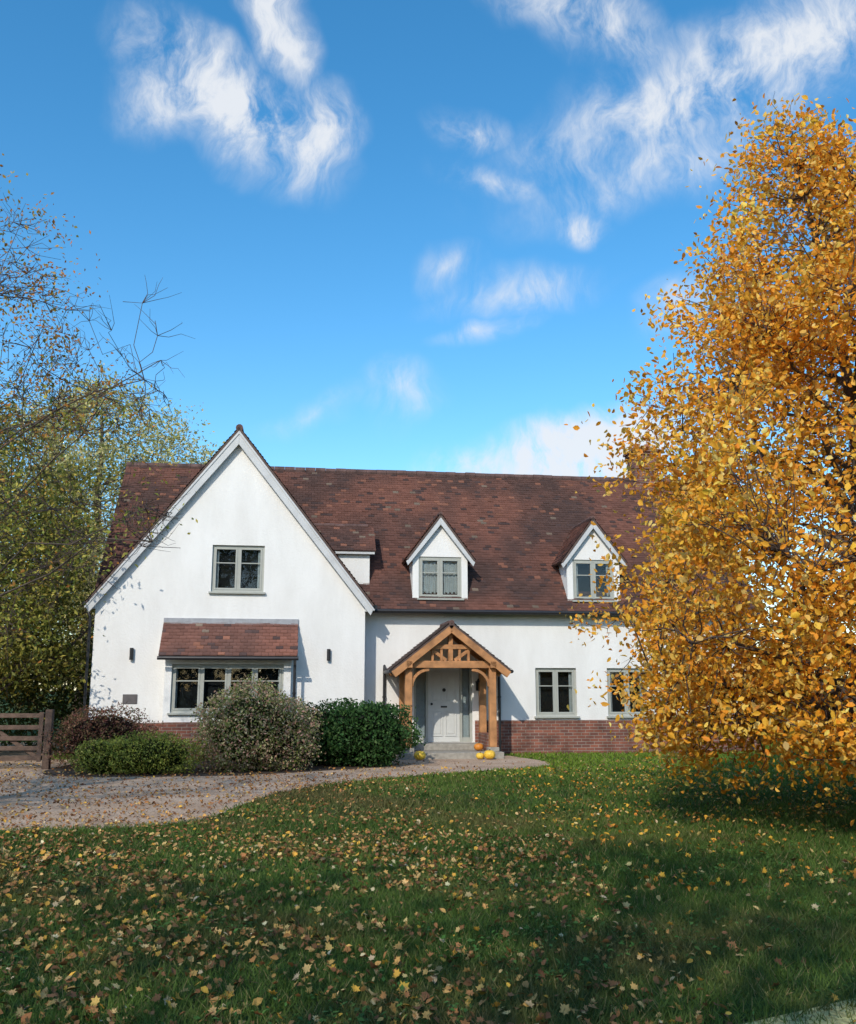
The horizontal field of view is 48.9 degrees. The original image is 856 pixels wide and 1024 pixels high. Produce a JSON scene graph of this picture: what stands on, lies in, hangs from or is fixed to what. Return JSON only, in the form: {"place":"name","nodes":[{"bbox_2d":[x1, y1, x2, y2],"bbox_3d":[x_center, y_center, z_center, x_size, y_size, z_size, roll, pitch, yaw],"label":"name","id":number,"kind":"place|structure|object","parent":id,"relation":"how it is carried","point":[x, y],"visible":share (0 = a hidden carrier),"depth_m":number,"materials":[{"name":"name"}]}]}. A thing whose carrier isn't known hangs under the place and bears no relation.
{"place":"outdoors","nodes":[
{"label":"outdoors","id":0,"kind":"place"},
{"bbox_2d":[0,691,855,1023],"bbox_3d":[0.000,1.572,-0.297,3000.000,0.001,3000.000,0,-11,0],"label":"ground","id":1,"kind":"structure","parent":0,"point":[454,975],"depth_m":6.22,"materials":[{"name":"green plant"}]},
{"bbox_2d":[0,709,54,768],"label":"wooden gate","id":2,"kind":"structure","parent":1,"relation":"on","point":[48,716],"depth_m":19.41,"materials":[{"name":"brown wood"}]},
{"bbox_2d":[0,626,92,751],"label":"boundary hedge","id":3,"kind":"object","parent":1,"relation":"on","point":[65,709],"visible":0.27,"depth_m":25.18,"materials":[{"name":"green plant"}]},
{"bbox_2d":[0,363,225,735],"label":"willow tree","id":4,"kind":"object","parent":1,"relation":"on","point":[100,453],"visible":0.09,"depth_m":32.32,"materials":[{"name":"green plant"}]},
{"bbox_2d":[43,758,386,776],"bbox_3d":[-4.192,5.418,20.100,7.282,0.001,4.773,1,-11,-8],"label":"flower bed","id":5,"kind":"object","parent":1,"relation":"on","point":[71,772],"visible":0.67,"depth_m":18.71,"materials":[{"name":"soil"}]},
{"bbox_2d":[67,737,130,774],"bbox_3d":[-6.292,4.739,18.308,1.316,0.746,1.296,0,-11,0],"label":"yellow green shrub","id":6,"kind":"object","parent":5,"relation":"on","point":[95,766],"visible":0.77,"depth_m":18.04,"materials":[{"name":"green plant"}]},
{"bbox_2d":[39,701,163,768],"bbox_3d":[-6.791,4.662,19.678,2.344,1.404,2.051,-5,-12,24],"label":"russet shrub","id":7,"kind":"object","parent":5,"relation":"on","point":[104,726],"visible":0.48,"depth_m":19.38,"materials":[{"name":"brown plant"}]},
{"bbox_2d":[80,729,218,774],"bbox_3d":[-5.420,4.697,18.416,2.553,0.872,1.741,0,-11,0],"label":"yellow green shrub","id":8,"kind":"object","parent":5,"relation":"on","point":[153,754],"visible":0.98,"depth_m":18.05,"materials":[{"name":"green plant"}]},
{"bbox_2d":[185,670,328,772],"bbox_3d":[-3.444,4.255,19.276,2.834,2.052,2.607,0,-11,0],"label":"variegated bush","id":9,"kind":"object","parent":5,"relation":"on","point":[253,732],"visible":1,"depth_m":18.80,"materials":[{"name":"green plant"}]},
{"bbox_2d":[288,698,350,765],"bbox_3d":[-2.281,4.829,20.720,1.929,1.460,1.795,0,-11,0],"label":"evergreen shrub","id":10,"kind":"object","parent":5,"relation":"on","point":[325,710],"visible":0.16,"depth_m":20.32,"materials":[{"name":"green plant"}]},
{"bbox_2d":[311,697,427,766],"bbox_3d":[-1.381,4.745,20.371,2.361,1.496,2.304,9,-14,-40],"label":"evergreen shrub","id":11,"kind":"object","parent":5,"relation":"on","point":[369,734],"visible":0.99,"depth_m":19.85,"materials":[{"name":"green plant"}]},
{"bbox_2d":[0,742,549,830],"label":"gravel drive","id":12,"kind":"structure","parent":1,"relation":"on","point":[434,766],"depth_m":15.52,"materials":[{"name":"beige gravel"}]},
{"bbox_2d":[0,384,134,718],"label":"field maple tree","id":13,"kind":"object","parent":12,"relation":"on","point":[18,653],"visible":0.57,"depth_m":22.51,"materials":[{"name":"green plant"}]},
{"bbox_2d":[0,153,197,665],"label":"hawthorn tree","id":14,"kind":"object","parent":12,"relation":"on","point":[65,419],"visible":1,"depth_m":12.71,"materials":[{"name":"green plant"}]},
{"bbox_2d":[414,749,425,759],"bbox_3d":[-0.188,5.600,21.744,0.259,0.234,0.259,-4,-12,22],"label":"pumpkin","id":15,"kind":"object","parent":12,"relation":"on","point":[419,755],"visible":1,"depth_m":21.65,"materials":[{"name":"yellow food"}]},
{"bbox_2d":[476,752,483,758],"bbox_3d":[1.220,5.697,22.060,0.185,0.168,0.185,-4,-12,22],"label":"pumpkin","id":16,"kind":"object","parent":12,"relation":"on","point":[480,755],"visible":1,"depth_m":21.99,"materials":[{"name":"yellow food"}]},
{"bbox_2d":[484,749,495,758],"bbox_3d":[1.439,5.651,22.018,0.259,0.234,0.259,-4,-12,22],"label":"pumpkin","id":17,"kind":"object","parent":12,"relation":"on","point":[489,754],"visible":1,"depth_m":21.92,"materials":[{"name":"yellow food"}]},
{"bbox_2d":[0,759,855,1023],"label":"fallen leaves","id":18,"kind":"object","parent":1,"relation":"on","point":[332,968],"visible":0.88,"depth_m":7.66,"materials":[{"name":"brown plant"}]},
{"bbox_2d":[0,840,855,1023],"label":"clover","id":19,"kind":"object","parent":1,"relation":"on","point":[360,1018],"visible":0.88,"depth_m":6.29,"materials":[{"name":"green plant"}]},
{"bbox_2d":[0,628,855,724],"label":"distant tree line","id":20,"kind":"object","parent":1,"relation":"on","point":[22,707],"visible":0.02,"depth_m":45.96,"materials":[{"name":"green plant"}]},
{"bbox_2d":[393,742,503,759],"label":"porch steps","id":21,"kind":"structure","parent":1,"relation":"on","point":[466,750],"depth_m":22.39,"materials":[{"name":"grey stone"}]},
{"bbox_2d":[388,626,510,746],"bbox_3d":[0.466,4.291,23.179,2.898,2.854,1.530,1,-11,-8],"label":"oak porch frame","id":22,"kind":"object","parent":21,"relation":"on","point":[490,664],"visible":0.97,"depth_m":22.69,"materials":[{"name":"brown wood"}]},
{"bbox_2d":[474,742,483,750],"bbox_3d":[1.228,5.671,22.806,0.222,0.201,0.222,4,-12,-22],"label":"pumpkin","id":23,"kind":"object","parent":21,"relation":"on","point":[478,746],"visible":1,"depth_m":22.73,"materials":[{"name":"orange food"}]},
{"bbox_2d":[136,719,760,759],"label":"brick plinth","id":24,"kind":"structure","parent":1,"relation":"on","point":[559,736],"depth_m":24.09,"materials":[{"name":"red brick"}]},
{"bbox_2d":[88,445,364,722],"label":"wing walls","id":25,"kind":"structure","parent":24,"relation":"on","point":[235,500],"depth_m":22.99,"materials":[{"name":"white paint"}]},
{"bbox_2d":[122,694,136,703],"bbox_3d":[-7.016,4.402,22.164,0.330,0.220,0.018,1,-11,-8],"label":"house name plaque","id":26,"kind":"object","parent":25,"relation":"attached to","point":[130,698],"visible":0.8,"depth_m":22.16,"materials":[{"name":"metal"}]},
{"bbox_2d":[164,618,298,624],"bbox_3d":[-4.752,2.651,22.809,3.200,0.140,0.043,1,-11,-8],"label":"lead flashing","id":27,"kind":"object","parent":25,"relation":"attached to","point":[224,621],"visible":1,"depth_m":22.78,"materials":[{"name":"grey metal"}]},
{"bbox_2d":[162,660,290,721],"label":"bay window walls","id":28,"kind":"structure","parent":24,"relation":"on","point":[188,718],"depth_m":22.18,"materials":[{"name":"white paint"}]},
{"bbox_2d":[364,612,749,742],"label":"walls","id":29,"kind":"structure","parent":1,"relation":"on","point":[522,647],"depth_m":24.35,"materials":[{"name":"white paint"}]},
{"bbox_2d":[86,427,681,670],"bbox_3d":[-0.028,1.621,27.171,17.303,6.001,8.453,1,-11,-8],"label":"roof underlay","id":30,"kind":"object","parent":29,"relation":"on","point":[325,542],"visible":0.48,"depth_m":23.45,"materials":[{"name":"brown tile"}]},
{"bbox_2d":[84,431,625,614],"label":"bargeboards","id":31,"kind":"object","parent":30,"relation":"attached to","point":[238,438],"visible":0.9,"depth_m":23.33,"materials":[{"name":"paint"}]},
{"bbox_2d":[85,430,759,669],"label":"roof tiles","id":32,"kind":"object","parent":30,"relation":"on","point":[335,498],"visible":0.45,"depth_m":26.29,"materials":[{"name":"tile"}]},
{"bbox_2d":[337,554,369,583],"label":"side dormer walls","id":33,"kind":"structure","parent":32,"relation":"on","point":[358,566],"depth_m":24.46,"materials":[{"name":"white paint"}]},
{"bbox_2d":[126,424,680,626],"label":"ridge tiles","id":34,"kind":"object","parent":32,"relation":"on","point":[392,472],"visible":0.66,"depth_m":28.03,"materials":[{"name":"brown tile"}]},
{"bbox_2d":[409,525,467,599],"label":"dormer walls","id":35,"kind":"structure","parent":32,"relation":"on","point":[440,542],"depth_m":24.51,"materials":[{"name":"white paint"}]},
{"bbox_2d":[558,529,619,598],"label":"dormer walls","id":36,"kind":"structure","parent":32,"relation":"on","point":[585,549],"depth_m":25.08,"materials":[{"name":"white paint"}]},
{"bbox_2d":[623,448,661,489],"bbox_3d":[6.692,-1.033,29.299,0.950,1.710,0.850,1,-11,-8],"label":"chimney stack","id":37,"kind":"object","parent":32,"relation":"on","point":[640,478],"visible":0.29,"depth_m":29.02,"materials":[{"name":"red brick"}]},
{"bbox_2d":[167,591,646,717],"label":"window sills","id":38,"kind":"structure","parent":29,"relation":"attached to","point":[215,592],"depth_m":24.12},
{"bbox_2d":[82,601,760,750],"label":"gutters downpipes and lights","id":39,"kind":"object","parent":29,"relation":"attached to","point":[448,611],"visible":0.61,"depth_m":23.71,"materials":[{"name":"black metal"}]},
{"bbox_2d":[176,550,694,711],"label":"dark rooms","id":40,"kind":"object","parent":29,"relation":"attached to","point":[187,691],"visible":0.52,"depth_m":23.30,"materials":[{"name":"black"}]},
{"bbox_2d":[170,545,710,742],"bbox_3d":[0.875,3.425,24.051,14.250,4.800,0.837,2,-11,-13],"label":"window and door frames","id":41,"kind":"structure","parent":29,"relation":"attached to","point":[228,668],"depth_m":23.96,"materials":[{"name":"grey wood"}]},
{"bbox_2d":[175,549,642,737],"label":"curtains","id":42,"kind":"object","parent":41,"relation":"attached to","point":[429,582],"visible":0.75,"depth_m":24.22,"materials":[{"name":"grey fabric"}]},
{"bbox_2d":[428,668,459,741],"bbox_3d":[0.400,4.894,23.981,0.816,1.868,0.050,1,-11,-8],"label":"front door","id":43,"kind":"structure","parent":29,"relation":"attached to","point":[450,706],"depth_m":23.95,"materials":[{"name":"paint"}]},
{"bbox_2d":[431,672,456,735],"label":"door panels","id":44,"kind":"object","parent":43,"relation":"attached to","point":[450,696],"visible":1,"depth_m":23.95,"materials":[{"name":"paint"}]},
{"bbox_2d":[559,92,855,825],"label":"maple tree","id":45,"kind":"object","parent":1,"relation":"on","point":[779,672],"visible":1,"depth_m":11.38,"materials":[{"name":"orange plant"}]},
{"bbox_2d":[745,999,855,1023],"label":"footpath","id":46,"kind":"structure","parent":1,"relation":"on","point":[844,1019],"depth_m":4.67,"materials":[{"name":"grey gravel"}]},
{"bbox_2d":[0,0,855,690],"label":"sky","id":47,"kind":"structure","parent":0,"point":[408,235],"materials":[{"name":"blue"}]},
{"bbox_2d":[478,732,488,750],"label":"porch dwarf walls","id":48,"kind":"structure","parent":0,"point":[483,738],"depth_m":23.11,"materials":[{"name":"red brick"}]}
]}

